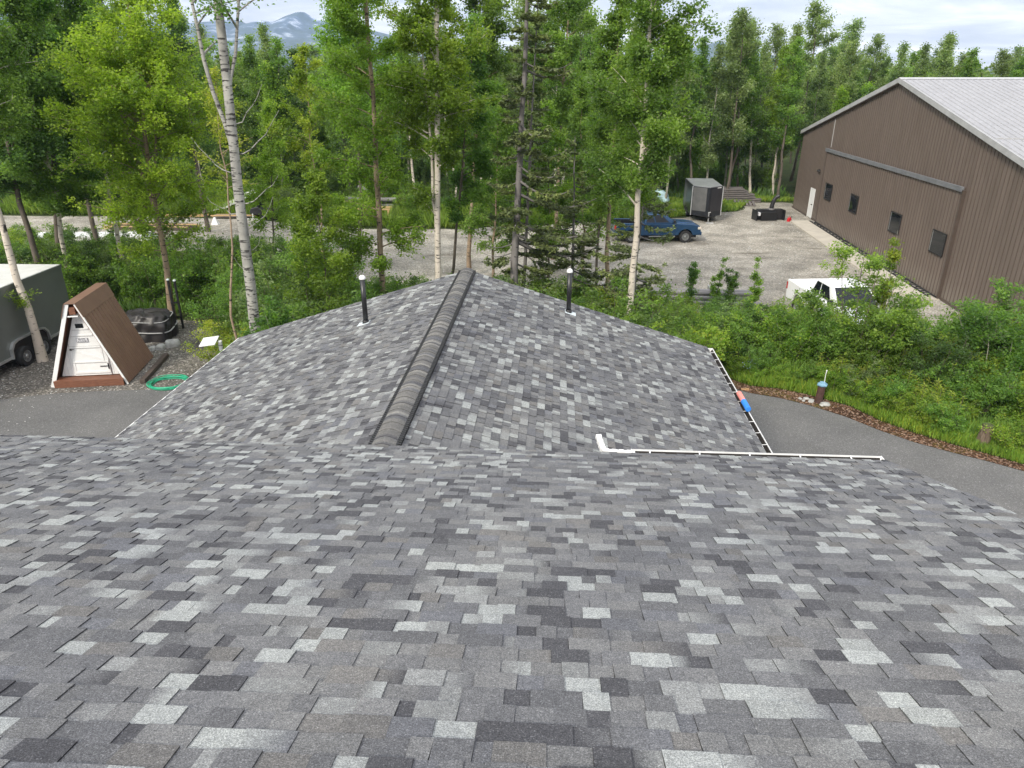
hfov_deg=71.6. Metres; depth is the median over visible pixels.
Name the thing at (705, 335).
willow shrub
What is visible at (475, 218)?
birch tree
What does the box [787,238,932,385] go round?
willow shrub
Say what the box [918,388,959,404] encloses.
fireweed
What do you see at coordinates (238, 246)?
alder shrub
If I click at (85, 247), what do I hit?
alder shrub
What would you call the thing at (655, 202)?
leafy shrub
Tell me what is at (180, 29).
poplar tree
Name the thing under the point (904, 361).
alder shrub
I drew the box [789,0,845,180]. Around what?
cottonwood tree
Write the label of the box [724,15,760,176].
cottonwood tree
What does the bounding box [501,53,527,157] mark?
poplar tree
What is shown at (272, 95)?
birch tree
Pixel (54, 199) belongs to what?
birch tree
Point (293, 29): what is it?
mountains
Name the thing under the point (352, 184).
alder shrub
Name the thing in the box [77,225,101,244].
alder shrub
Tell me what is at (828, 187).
window
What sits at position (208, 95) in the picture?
birch tree
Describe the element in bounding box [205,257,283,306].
leafy shrub
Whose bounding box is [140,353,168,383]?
timber
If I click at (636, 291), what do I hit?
willow shrub
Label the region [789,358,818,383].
leafy shrub
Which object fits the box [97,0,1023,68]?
sky
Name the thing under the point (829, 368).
fireweed
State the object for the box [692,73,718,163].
birch tree
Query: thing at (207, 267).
willow shrub
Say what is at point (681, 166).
alder shrub
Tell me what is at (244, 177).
willow shrub
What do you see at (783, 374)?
bush
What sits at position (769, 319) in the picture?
bush
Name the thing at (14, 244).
leafy shrub
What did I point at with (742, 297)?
willow shrub
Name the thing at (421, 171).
alder shrub
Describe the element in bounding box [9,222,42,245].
leafy shrub
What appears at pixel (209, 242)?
alder shrub
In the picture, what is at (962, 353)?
alder shrub
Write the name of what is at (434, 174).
poplar sapling
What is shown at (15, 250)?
alder shrub
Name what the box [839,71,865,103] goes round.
alder tree
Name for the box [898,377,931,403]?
fireweed
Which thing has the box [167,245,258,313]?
leafy shrub
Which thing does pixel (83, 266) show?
leafy shrub
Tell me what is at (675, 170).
alder shrub
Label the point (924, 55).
poplar tree
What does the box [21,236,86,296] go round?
alder shrub
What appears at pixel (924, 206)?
sliding door
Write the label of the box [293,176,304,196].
poplar sapling
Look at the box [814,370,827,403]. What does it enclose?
bollard
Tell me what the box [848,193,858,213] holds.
window
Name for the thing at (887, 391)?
leafy shrub
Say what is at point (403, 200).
willow shrub
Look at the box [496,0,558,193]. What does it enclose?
cottonwood tree
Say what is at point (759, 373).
bush
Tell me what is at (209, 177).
alder shrub
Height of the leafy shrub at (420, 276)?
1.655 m
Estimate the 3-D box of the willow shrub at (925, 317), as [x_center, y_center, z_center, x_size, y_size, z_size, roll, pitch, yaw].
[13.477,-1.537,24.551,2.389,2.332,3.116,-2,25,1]
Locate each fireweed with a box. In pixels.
[811,349,859,385]
[814,354,869,391]
[843,358,871,397]
[848,367,889,390]
[856,371,895,400]
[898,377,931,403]
[904,368,957,407]
[907,375,949,394]
[917,382,969,428]
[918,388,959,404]
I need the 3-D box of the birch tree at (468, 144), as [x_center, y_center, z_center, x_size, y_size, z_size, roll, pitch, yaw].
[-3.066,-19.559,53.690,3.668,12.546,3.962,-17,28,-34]
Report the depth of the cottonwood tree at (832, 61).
68.25 m
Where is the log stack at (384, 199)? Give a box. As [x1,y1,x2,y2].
[345,185,409,207]
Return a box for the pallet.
[733,200,755,205]
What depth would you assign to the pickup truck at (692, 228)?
44.26 m
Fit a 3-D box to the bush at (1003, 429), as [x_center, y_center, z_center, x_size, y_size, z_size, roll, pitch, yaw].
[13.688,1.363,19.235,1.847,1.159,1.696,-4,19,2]
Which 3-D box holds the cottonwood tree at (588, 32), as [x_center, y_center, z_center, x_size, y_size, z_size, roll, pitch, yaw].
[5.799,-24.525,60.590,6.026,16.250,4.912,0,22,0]
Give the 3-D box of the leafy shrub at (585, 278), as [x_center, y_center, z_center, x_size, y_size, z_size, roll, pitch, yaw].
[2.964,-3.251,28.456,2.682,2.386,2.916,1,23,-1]
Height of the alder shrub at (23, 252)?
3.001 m
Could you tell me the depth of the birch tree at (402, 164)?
61.58 m
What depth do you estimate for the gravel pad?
24.87 m
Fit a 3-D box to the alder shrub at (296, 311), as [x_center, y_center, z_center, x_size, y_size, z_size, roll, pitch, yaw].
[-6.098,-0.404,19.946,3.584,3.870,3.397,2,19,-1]
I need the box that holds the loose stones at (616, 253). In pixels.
[5,205,939,314]
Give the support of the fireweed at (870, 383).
on the ground at (787, 171)
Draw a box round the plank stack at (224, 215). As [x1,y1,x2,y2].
[210,214,260,217]
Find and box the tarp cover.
[652,189,669,201]
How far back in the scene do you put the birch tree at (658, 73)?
20.97 m
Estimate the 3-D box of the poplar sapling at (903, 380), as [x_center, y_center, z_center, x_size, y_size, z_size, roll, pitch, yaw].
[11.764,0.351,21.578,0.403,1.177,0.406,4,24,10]
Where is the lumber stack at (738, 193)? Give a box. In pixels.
[723,187,760,201]
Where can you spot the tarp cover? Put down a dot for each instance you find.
(662, 192)
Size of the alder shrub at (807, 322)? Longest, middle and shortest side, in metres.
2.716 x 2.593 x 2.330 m
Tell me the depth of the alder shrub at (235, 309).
25.55 m
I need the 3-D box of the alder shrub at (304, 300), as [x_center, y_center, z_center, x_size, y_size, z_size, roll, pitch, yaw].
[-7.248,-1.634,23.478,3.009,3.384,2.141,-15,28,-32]
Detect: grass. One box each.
[0,157,793,200]
[0,186,671,228]
[68,280,218,315]
[667,191,793,216]
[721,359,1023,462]
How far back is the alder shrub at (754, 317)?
25.99 m
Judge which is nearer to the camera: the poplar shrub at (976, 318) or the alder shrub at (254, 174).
the poplar shrub at (976, 318)
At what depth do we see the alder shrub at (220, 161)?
62.92 m
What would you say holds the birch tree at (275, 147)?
on the gravel yard at (742, 223)
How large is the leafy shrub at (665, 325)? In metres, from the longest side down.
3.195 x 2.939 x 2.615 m
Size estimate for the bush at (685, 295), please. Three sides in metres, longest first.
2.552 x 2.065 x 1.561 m
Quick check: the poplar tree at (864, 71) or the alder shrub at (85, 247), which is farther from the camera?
the poplar tree at (864, 71)
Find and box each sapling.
[26,229,40,239]
[106,227,114,237]
[107,245,134,303]
[238,307,283,335]
[259,292,300,328]
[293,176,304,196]
[405,164,416,187]
[429,161,444,186]
[647,290,657,301]
[683,261,701,305]
[709,256,729,302]
[716,150,725,183]
[721,267,741,311]
[742,256,764,306]
[770,308,794,352]
[797,311,819,367]
[864,232,905,326]
[893,379,907,395]
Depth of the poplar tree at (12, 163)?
27.73 m
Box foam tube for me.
[736,391,750,411]
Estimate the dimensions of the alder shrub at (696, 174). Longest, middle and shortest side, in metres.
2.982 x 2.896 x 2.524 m
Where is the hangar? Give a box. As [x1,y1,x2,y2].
[792,77,1023,323]
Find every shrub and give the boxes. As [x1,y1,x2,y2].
[0,227,41,247]
[0,230,52,261]
[0,240,23,249]
[0,240,64,267]
[0,243,21,261]
[0,246,32,263]
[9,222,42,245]
[10,237,50,249]
[12,236,61,263]
[20,219,73,243]
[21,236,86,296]
[28,238,74,262]
[29,242,119,299]
[42,238,98,281]
[51,226,84,245]
[58,238,108,286]
[74,234,122,279]
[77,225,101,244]
[86,231,154,294]
[90,221,132,251]
[91,233,138,290]
[101,235,158,271]
[108,234,178,305]
[122,235,180,295]
[145,229,213,304]
[147,240,211,292]
[156,235,184,260]
[159,238,192,258]
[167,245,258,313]
[168,190,198,206]
[171,233,234,301]
[182,269,245,342]
[185,232,230,261]
[191,235,216,255]
[192,253,229,284]
[199,161,230,188]
[201,234,235,256]
[202,234,271,310]
[203,179,232,196]
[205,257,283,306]
[208,267,285,329]
[210,235,266,267]
[211,244,255,281]
[215,188,233,201]
[216,157,246,180]
[216,330,259,353]
[220,292,269,333]
[223,165,255,183]
[225,236,279,260]
[228,238,290,265]
[232,259,317,325]
[232,277,291,330]
[234,303,295,333]
[238,254,288,290]
[238,278,329,330]
[240,231,293,266]
[242,295,312,335]
[245,168,261,183]
[245,192,265,207]
[247,178,278,201]
[248,164,264,183]
[249,234,275,260]
[256,253,299,294]
[257,283,323,310]
[258,230,307,283]
[261,274,349,328]
[266,248,322,299]
[272,163,297,187]
[273,235,291,251]
[274,184,296,194]
[274,184,298,207]
[276,244,366,291]
[285,171,305,188]
[306,161,345,192]
[311,287,355,309]
[314,284,378,313]
[316,240,366,281]
[322,173,340,194]
[326,168,353,191]
[327,240,353,264]
[330,289,358,305]
[334,275,391,296]
[336,281,353,296]
[341,171,358,192]
[345,185,358,201]
[346,271,375,293]
[354,278,388,297]
[355,272,428,296]
[368,272,403,288]
[384,178,404,196]
[388,194,402,208]
[392,181,419,211]
[396,193,418,210]
[401,157,429,183]
[401,176,423,195]
[401,272,429,285]
[404,156,434,185]
[415,162,429,183]
[434,176,453,200]
[440,186,457,199]
[442,174,470,193]
[493,276,519,282]
[502,280,545,292]
[522,274,578,302]
[528,273,566,291]
[528,286,591,306]
[538,273,597,302]
[541,281,621,315]
[542,278,611,313]
[574,275,603,298]
[577,299,635,313]
[579,291,655,326]
[580,276,638,310]
[583,275,663,325]
[595,286,666,311]
[615,195,630,208]
[621,303,668,333]
[625,279,692,339]
[630,311,685,339]
[637,303,697,336]
[641,196,661,209]
[645,312,697,339]
[649,319,730,360]
[653,165,682,191]
[661,297,684,311]
[662,168,679,189]
[662,298,700,336]
[675,163,693,180]
[678,161,700,187]
[687,301,728,334]
[690,293,733,320]
[692,310,746,362]
[697,161,718,179]
[699,306,768,362]
[701,298,752,349]
[705,297,731,321]
[706,165,728,184]
[708,297,756,330]
[725,353,749,375]
[726,294,755,320]
[740,152,773,188]
[740,164,769,186]
[743,298,785,344]
[743,340,781,376]
[751,161,780,191]
[784,303,858,363]
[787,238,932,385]
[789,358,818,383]
[790,299,832,327]
[799,313,866,368]
[811,364,858,392]
[825,308,869,341]
[836,315,891,352]
[837,354,890,395]
[842,326,902,379]
[860,300,939,352]
[866,337,922,379]
[868,374,919,409]
[873,382,921,414]
[891,315,980,373]
[891,321,943,355]
[896,331,970,377]
[903,330,983,392]
[912,359,992,412]
[918,400,974,436]
[929,298,999,349]
[940,277,1023,397]
[940,354,993,383]
[947,311,1019,338]
[949,357,1023,421]
[950,297,1023,357]
[988,372,1023,423]
[995,373,1023,411]
[1011,313,1022,328]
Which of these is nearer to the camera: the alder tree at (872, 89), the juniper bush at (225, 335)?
the juniper bush at (225, 335)
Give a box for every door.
[68,323,112,375]
[806,187,815,218]
[816,152,963,295]
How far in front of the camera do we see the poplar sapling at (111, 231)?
41.92 m
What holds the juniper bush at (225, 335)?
on the gravel pad
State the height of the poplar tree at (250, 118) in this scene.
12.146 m
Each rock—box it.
[155,343,165,350]
[165,339,180,347]
[820,402,829,405]
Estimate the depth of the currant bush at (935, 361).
22.56 m
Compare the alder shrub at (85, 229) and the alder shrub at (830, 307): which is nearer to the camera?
the alder shrub at (830, 307)
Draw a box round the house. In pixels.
[0,268,1023,767]
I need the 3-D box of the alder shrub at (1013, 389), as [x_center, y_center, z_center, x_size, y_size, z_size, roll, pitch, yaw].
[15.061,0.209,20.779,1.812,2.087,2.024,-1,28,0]
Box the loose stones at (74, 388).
[0,326,203,430]
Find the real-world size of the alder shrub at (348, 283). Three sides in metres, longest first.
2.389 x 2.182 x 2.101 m
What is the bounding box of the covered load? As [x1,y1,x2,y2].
[125,307,178,342]
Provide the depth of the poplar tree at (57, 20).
34.76 m
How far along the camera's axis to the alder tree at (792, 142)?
86.70 m
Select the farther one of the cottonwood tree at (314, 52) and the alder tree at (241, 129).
the cottonwood tree at (314, 52)
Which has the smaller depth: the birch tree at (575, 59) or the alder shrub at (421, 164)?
the birch tree at (575, 59)
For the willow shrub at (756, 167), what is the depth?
63.23 m
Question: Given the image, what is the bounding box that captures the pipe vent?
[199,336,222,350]
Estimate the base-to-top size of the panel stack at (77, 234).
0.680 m
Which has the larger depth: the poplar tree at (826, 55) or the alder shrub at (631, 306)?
the poplar tree at (826, 55)
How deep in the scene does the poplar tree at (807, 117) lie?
64.12 m
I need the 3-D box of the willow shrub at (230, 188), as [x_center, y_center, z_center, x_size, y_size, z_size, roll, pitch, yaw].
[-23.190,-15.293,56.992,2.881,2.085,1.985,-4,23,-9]
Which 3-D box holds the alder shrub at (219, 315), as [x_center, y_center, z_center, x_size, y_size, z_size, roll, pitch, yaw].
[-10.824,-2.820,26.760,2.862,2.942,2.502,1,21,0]
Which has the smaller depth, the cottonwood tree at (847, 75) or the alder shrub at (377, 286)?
the alder shrub at (377, 286)
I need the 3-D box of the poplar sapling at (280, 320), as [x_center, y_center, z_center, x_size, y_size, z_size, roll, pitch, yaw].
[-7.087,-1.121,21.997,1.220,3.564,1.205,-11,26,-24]
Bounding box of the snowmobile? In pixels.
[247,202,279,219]
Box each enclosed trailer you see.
[0,264,68,365]
[683,178,723,222]
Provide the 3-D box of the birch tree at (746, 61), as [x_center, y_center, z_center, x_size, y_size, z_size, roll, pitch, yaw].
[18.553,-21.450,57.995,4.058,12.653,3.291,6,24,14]
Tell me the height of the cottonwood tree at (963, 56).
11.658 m
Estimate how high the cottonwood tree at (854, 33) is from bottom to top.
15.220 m
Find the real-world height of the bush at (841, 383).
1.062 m
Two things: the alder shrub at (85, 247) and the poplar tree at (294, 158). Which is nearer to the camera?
the alder shrub at (85, 247)
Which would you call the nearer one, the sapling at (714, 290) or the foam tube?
the foam tube
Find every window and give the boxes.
[823,182,832,200]
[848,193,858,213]
[887,211,902,235]
[928,229,946,257]
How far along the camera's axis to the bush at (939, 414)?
20.48 m
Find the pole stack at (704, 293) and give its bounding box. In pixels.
[555,282,762,304]
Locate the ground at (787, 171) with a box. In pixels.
[1,135,1023,470]
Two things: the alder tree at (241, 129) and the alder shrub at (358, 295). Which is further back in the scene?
the alder tree at (241, 129)
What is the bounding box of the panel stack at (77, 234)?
[37,231,157,241]
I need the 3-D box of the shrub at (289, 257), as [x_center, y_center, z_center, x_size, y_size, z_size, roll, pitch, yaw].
[-7.379,-3.596,25.272,2.175,5.536,2.278,-7,24,-16]
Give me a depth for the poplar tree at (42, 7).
30.54 m
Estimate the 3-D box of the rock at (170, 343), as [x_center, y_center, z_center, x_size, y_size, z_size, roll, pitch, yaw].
[-13.039,-1.579,27.242,0.586,0.257,0.446,-10,25,-22]
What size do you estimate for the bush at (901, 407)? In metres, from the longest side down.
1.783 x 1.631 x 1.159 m
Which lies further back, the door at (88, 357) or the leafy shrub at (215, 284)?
the leafy shrub at (215, 284)
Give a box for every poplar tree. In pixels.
[0,5,82,263]
[2,0,101,240]
[4,0,101,257]
[89,0,173,223]
[151,0,235,231]
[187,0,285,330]
[191,21,224,160]
[215,45,261,179]
[235,33,286,182]
[251,22,299,129]
[280,85,302,163]
[353,58,398,171]
[385,19,430,169]
[425,30,454,183]
[426,9,506,273]
[484,21,519,175]
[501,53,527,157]
[620,17,642,150]
[647,48,693,188]
[655,25,703,198]
[673,40,699,189]
[689,40,732,177]
[700,15,760,186]
[740,62,765,176]
[744,43,777,164]
[757,20,808,187]
[776,69,802,180]
[791,73,814,169]
[794,65,836,153]
[795,51,832,140]
[808,48,829,118]
[810,66,837,123]
[857,67,869,98]
[869,60,888,88]
[883,40,911,84]
[904,65,913,76]
[911,41,932,76]
[926,30,957,76]
[952,47,985,76]
[1007,44,1023,76]
[1008,47,1023,76]
[1009,69,1023,76]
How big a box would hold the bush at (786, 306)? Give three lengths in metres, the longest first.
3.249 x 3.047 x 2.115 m
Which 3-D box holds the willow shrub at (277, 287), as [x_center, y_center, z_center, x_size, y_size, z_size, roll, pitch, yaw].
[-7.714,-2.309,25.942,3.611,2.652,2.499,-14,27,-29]
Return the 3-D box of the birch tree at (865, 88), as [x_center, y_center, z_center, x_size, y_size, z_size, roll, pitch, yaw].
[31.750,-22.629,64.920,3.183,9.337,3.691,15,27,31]
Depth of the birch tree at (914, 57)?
75.47 m
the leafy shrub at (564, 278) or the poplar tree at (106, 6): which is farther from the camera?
the poplar tree at (106, 6)
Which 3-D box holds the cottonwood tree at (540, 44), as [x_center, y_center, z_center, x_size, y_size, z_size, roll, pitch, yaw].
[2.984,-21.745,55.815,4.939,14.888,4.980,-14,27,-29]
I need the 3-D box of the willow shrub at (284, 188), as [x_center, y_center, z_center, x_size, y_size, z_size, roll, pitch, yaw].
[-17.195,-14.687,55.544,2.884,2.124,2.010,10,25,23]
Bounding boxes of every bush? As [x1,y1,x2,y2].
[180,319,246,361]
[656,288,702,325]
[714,289,807,346]
[744,304,823,364]
[745,359,775,378]
[757,290,836,340]
[763,357,799,382]
[831,365,877,397]
[857,379,897,408]
[863,359,935,391]
[885,382,954,427]
[908,342,989,380]
[910,391,956,425]
[928,386,989,420]
[951,342,1023,402]
[977,406,1023,451]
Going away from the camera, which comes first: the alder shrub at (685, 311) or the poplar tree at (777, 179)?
the alder shrub at (685, 311)
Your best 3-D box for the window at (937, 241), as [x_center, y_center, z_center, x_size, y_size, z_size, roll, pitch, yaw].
[19.857,-6.587,33.142,0.045,1.060,1.400,2,23,5]
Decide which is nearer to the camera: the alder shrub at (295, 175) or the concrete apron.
the concrete apron
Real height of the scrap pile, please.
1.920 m
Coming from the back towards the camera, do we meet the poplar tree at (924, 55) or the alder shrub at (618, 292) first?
the poplar tree at (924, 55)
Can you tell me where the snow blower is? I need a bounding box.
[751,194,785,220]
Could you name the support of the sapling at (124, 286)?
on the ground at (787, 171)
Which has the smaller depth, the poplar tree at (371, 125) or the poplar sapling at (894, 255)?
the poplar sapling at (894, 255)
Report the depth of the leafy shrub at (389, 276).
30.24 m
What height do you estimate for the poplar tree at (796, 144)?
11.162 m
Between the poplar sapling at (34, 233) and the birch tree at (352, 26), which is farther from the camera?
the poplar sapling at (34, 233)
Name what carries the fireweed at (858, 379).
on the ground at (787, 171)
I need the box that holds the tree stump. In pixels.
[976,422,994,444]
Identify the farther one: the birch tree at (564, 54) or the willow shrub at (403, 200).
the willow shrub at (403, 200)
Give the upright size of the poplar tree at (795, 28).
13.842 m
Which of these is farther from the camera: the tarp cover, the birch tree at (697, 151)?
the birch tree at (697, 151)
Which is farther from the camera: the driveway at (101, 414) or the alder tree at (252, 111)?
the alder tree at (252, 111)
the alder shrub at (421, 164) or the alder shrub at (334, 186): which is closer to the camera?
the alder shrub at (334, 186)
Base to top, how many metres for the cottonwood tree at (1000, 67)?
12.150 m
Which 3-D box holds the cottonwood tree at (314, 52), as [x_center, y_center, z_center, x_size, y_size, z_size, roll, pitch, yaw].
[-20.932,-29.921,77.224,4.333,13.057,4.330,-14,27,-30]
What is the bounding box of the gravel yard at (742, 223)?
[0,202,960,325]
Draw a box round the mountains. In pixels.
[1,12,1001,74]
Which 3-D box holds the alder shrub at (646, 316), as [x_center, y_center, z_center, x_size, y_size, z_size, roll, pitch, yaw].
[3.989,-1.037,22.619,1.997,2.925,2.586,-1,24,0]
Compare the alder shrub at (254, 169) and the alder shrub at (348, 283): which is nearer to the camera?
the alder shrub at (348, 283)
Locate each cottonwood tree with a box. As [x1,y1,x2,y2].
[307,42,323,94]
[411,11,456,178]
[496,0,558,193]
[501,8,548,165]
[515,0,571,165]
[564,0,608,139]
[707,7,769,198]
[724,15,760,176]
[761,21,806,166]
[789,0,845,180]
[806,55,847,119]
[816,39,874,116]
[821,15,871,99]
[855,32,895,90]
[924,35,958,76]
[942,51,988,76]
[987,47,1018,76]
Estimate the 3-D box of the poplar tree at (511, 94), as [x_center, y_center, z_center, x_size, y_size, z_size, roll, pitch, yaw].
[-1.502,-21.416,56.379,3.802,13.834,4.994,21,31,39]
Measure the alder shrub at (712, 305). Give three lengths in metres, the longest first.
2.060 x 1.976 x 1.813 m
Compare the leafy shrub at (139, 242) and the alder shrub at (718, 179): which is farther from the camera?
the alder shrub at (718, 179)
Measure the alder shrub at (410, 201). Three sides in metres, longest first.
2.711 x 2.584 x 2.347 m
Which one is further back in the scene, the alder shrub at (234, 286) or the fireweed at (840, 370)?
the alder shrub at (234, 286)
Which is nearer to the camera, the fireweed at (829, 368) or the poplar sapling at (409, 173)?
the fireweed at (829, 368)
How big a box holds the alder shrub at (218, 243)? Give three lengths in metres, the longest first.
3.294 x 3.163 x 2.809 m
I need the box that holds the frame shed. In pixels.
[51,283,153,387]
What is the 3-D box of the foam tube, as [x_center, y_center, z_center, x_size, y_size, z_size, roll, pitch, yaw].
[4.599,0.339,14.105,0.112,0.112,0.784,1,23,3]
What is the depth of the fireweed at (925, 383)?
21.56 m
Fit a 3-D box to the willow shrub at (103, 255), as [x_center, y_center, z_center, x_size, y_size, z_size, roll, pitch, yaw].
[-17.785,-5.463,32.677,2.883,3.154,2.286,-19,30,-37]
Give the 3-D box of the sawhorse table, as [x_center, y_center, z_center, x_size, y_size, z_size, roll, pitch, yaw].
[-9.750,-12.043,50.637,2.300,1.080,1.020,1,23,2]
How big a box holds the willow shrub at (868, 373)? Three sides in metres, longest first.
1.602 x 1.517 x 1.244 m
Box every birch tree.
[0,0,59,362]
[0,0,108,286]
[28,0,237,318]
[30,0,153,266]
[176,68,212,190]
[177,138,206,179]
[189,66,254,339]
[240,97,296,247]
[249,60,296,180]
[254,36,303,161]
[262,42,351,251]
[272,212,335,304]
[282,164,376,307]
[302,97,343,172]
[306,0,434,292]
[308,0,405,257]
[322,114,340,151]
[355,131,373,176]
[370,0,500,278]
[381,89,424,173]
[391,31,425,183]
[429,45,460,196]
[440,0,517,268]
[452,75,527,277]
[460,61,495,193]
[484,42,511,162]
[521,0,601,259]
[540,42,573,202]
[547,32,582,183]
[561,0,670,287]
[567,0,730,320]
[571,50,632,284]
[579,33,602,167]
[631,114,649,164]
[674,81,704,173]
[678,35,719,177]
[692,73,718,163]
[718,38,765,186]
[736,38,773,192]
[753,71,799,167]
[759,36,810,201]
[759,42,797,194]
[828,84,851,113]
[859,81,876,98]
[907,48,922,73]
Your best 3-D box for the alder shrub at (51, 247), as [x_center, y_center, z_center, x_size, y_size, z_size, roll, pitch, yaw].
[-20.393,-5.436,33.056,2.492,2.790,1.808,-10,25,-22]
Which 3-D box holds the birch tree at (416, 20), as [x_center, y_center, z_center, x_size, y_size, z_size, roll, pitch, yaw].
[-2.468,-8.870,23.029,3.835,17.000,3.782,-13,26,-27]
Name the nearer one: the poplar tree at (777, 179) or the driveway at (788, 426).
the driveway at (788, 426)
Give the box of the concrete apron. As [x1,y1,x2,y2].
[790,220,927,299]
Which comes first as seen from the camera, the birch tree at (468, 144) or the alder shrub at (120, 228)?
the alder shrub at (120, 228)
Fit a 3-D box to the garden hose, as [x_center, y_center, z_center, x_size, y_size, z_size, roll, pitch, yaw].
[-11.504,-0.054,23.831,1.426,0.120,1.233,0,23,0]
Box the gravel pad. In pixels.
[0,320,224,398]
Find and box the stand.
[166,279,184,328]
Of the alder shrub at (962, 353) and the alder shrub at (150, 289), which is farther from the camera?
the alder shrub at (150, 289)
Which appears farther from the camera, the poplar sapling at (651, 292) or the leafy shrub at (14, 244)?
the leafy shrub at (14, 244)
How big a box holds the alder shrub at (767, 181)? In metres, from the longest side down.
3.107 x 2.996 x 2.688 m
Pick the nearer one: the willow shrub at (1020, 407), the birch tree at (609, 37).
the willow shrub at (1020, 407)
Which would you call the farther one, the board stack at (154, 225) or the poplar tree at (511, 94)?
the poplar tree at (511, 94)
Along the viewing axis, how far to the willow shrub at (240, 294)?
25.19 m
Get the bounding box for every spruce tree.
[482,0,602,293]
[488,1,566,285]
[512,98,586,278]
[543,139,613,297]
[551,78,617,269]
[592,141,676,316]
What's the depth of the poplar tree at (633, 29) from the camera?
60.28 m
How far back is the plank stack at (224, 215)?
52.27 m
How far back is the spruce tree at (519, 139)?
23.86 m
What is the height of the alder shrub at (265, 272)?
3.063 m
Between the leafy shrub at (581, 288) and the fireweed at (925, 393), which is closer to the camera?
the fireweed at (925, 393)
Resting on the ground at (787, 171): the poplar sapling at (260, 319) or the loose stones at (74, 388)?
the poplar sapling at (260, 319)
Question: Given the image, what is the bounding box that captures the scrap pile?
[165,191,255,216]
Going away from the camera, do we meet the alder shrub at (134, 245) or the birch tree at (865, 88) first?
the alder shrub at (134, 245)
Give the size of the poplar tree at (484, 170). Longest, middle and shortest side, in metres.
11.755 x 3.577 x 3.354 m
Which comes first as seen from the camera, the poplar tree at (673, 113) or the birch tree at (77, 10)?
the birch tree at (77, 10)
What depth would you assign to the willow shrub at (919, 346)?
22.87 m
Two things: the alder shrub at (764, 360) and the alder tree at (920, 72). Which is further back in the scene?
the alder tree at (920, 72)
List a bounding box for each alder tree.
[132,102,166,182]
[194,98,219,170]
[205,61,225,162]
[212,52,256,180]
[232,49,259,156]
[246,50,297,156]
[247,91,269,179]
[280,45,321,186]
[311,38,369,187]
[715,64,764,186]
[715,67,764,180]
[788,71,809,162]
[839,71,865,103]
[863,85,877,96]
[913,66,930,76]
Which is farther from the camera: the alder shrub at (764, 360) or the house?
the alder shrub at (764, 360)
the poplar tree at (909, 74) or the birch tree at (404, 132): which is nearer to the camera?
the birch tree at (404, 132)
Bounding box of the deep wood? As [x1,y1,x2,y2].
[196,51,1005,148]
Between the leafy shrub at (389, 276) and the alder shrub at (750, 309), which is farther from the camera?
the leafy shrub at (389, 276)
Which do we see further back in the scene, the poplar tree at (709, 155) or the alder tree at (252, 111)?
the alder tree at (252, 111)
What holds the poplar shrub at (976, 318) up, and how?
on the ground at (787, 171)
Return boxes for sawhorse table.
[358,206,391,213]
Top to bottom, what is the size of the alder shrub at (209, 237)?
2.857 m
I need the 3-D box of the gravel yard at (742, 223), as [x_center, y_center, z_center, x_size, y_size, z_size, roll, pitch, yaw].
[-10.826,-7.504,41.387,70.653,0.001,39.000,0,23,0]
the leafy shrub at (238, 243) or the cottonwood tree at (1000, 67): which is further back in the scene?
the cottonwood tree at (1000, 67)
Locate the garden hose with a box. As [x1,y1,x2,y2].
[146,374,188,389]
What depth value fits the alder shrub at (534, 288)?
23.16 m
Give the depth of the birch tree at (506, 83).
54.29 m
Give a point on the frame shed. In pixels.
(101, 342)
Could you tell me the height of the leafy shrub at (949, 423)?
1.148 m
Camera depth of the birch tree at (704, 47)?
55.29 m
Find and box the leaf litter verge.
[731,379,1023,470]
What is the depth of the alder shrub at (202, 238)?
35.79 m
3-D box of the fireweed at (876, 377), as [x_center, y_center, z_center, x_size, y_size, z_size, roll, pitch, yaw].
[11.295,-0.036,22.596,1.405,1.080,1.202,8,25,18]
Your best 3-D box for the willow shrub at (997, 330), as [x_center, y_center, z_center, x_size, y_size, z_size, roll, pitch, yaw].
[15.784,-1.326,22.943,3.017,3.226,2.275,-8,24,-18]
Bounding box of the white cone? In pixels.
[211,217,219,224]
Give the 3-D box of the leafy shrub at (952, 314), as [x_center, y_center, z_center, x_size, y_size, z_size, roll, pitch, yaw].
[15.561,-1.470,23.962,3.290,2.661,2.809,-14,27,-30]
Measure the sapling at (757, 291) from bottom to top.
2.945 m
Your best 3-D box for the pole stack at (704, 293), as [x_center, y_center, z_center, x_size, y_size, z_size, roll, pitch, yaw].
[6.638,-4.183,32.871,9.443,0.585,1.420,2,23,5]
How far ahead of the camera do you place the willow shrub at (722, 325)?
25.16 m
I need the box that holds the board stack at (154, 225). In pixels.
[104,223,199,230]
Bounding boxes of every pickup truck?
[610,211,701,242]
[785,278,886,325]
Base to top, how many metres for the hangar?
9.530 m
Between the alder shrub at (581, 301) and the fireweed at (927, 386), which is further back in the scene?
the alder shrub at (581, 301)
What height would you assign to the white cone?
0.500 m
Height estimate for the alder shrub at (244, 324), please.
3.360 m
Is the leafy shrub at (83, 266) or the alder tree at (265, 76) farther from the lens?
the alder tree at (265, 76)
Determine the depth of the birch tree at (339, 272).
23.16 m
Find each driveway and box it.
[0,389,173,437]
[736,389,1023,515]
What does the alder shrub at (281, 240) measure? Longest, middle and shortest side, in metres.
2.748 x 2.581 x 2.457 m
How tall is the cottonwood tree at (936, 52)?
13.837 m
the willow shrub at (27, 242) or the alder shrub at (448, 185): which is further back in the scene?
the alder shrub at (448, 185)
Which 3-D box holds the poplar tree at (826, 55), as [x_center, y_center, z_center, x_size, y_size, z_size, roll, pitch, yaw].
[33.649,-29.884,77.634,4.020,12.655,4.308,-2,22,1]
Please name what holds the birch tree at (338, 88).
on the gravel yard at (742, 223)

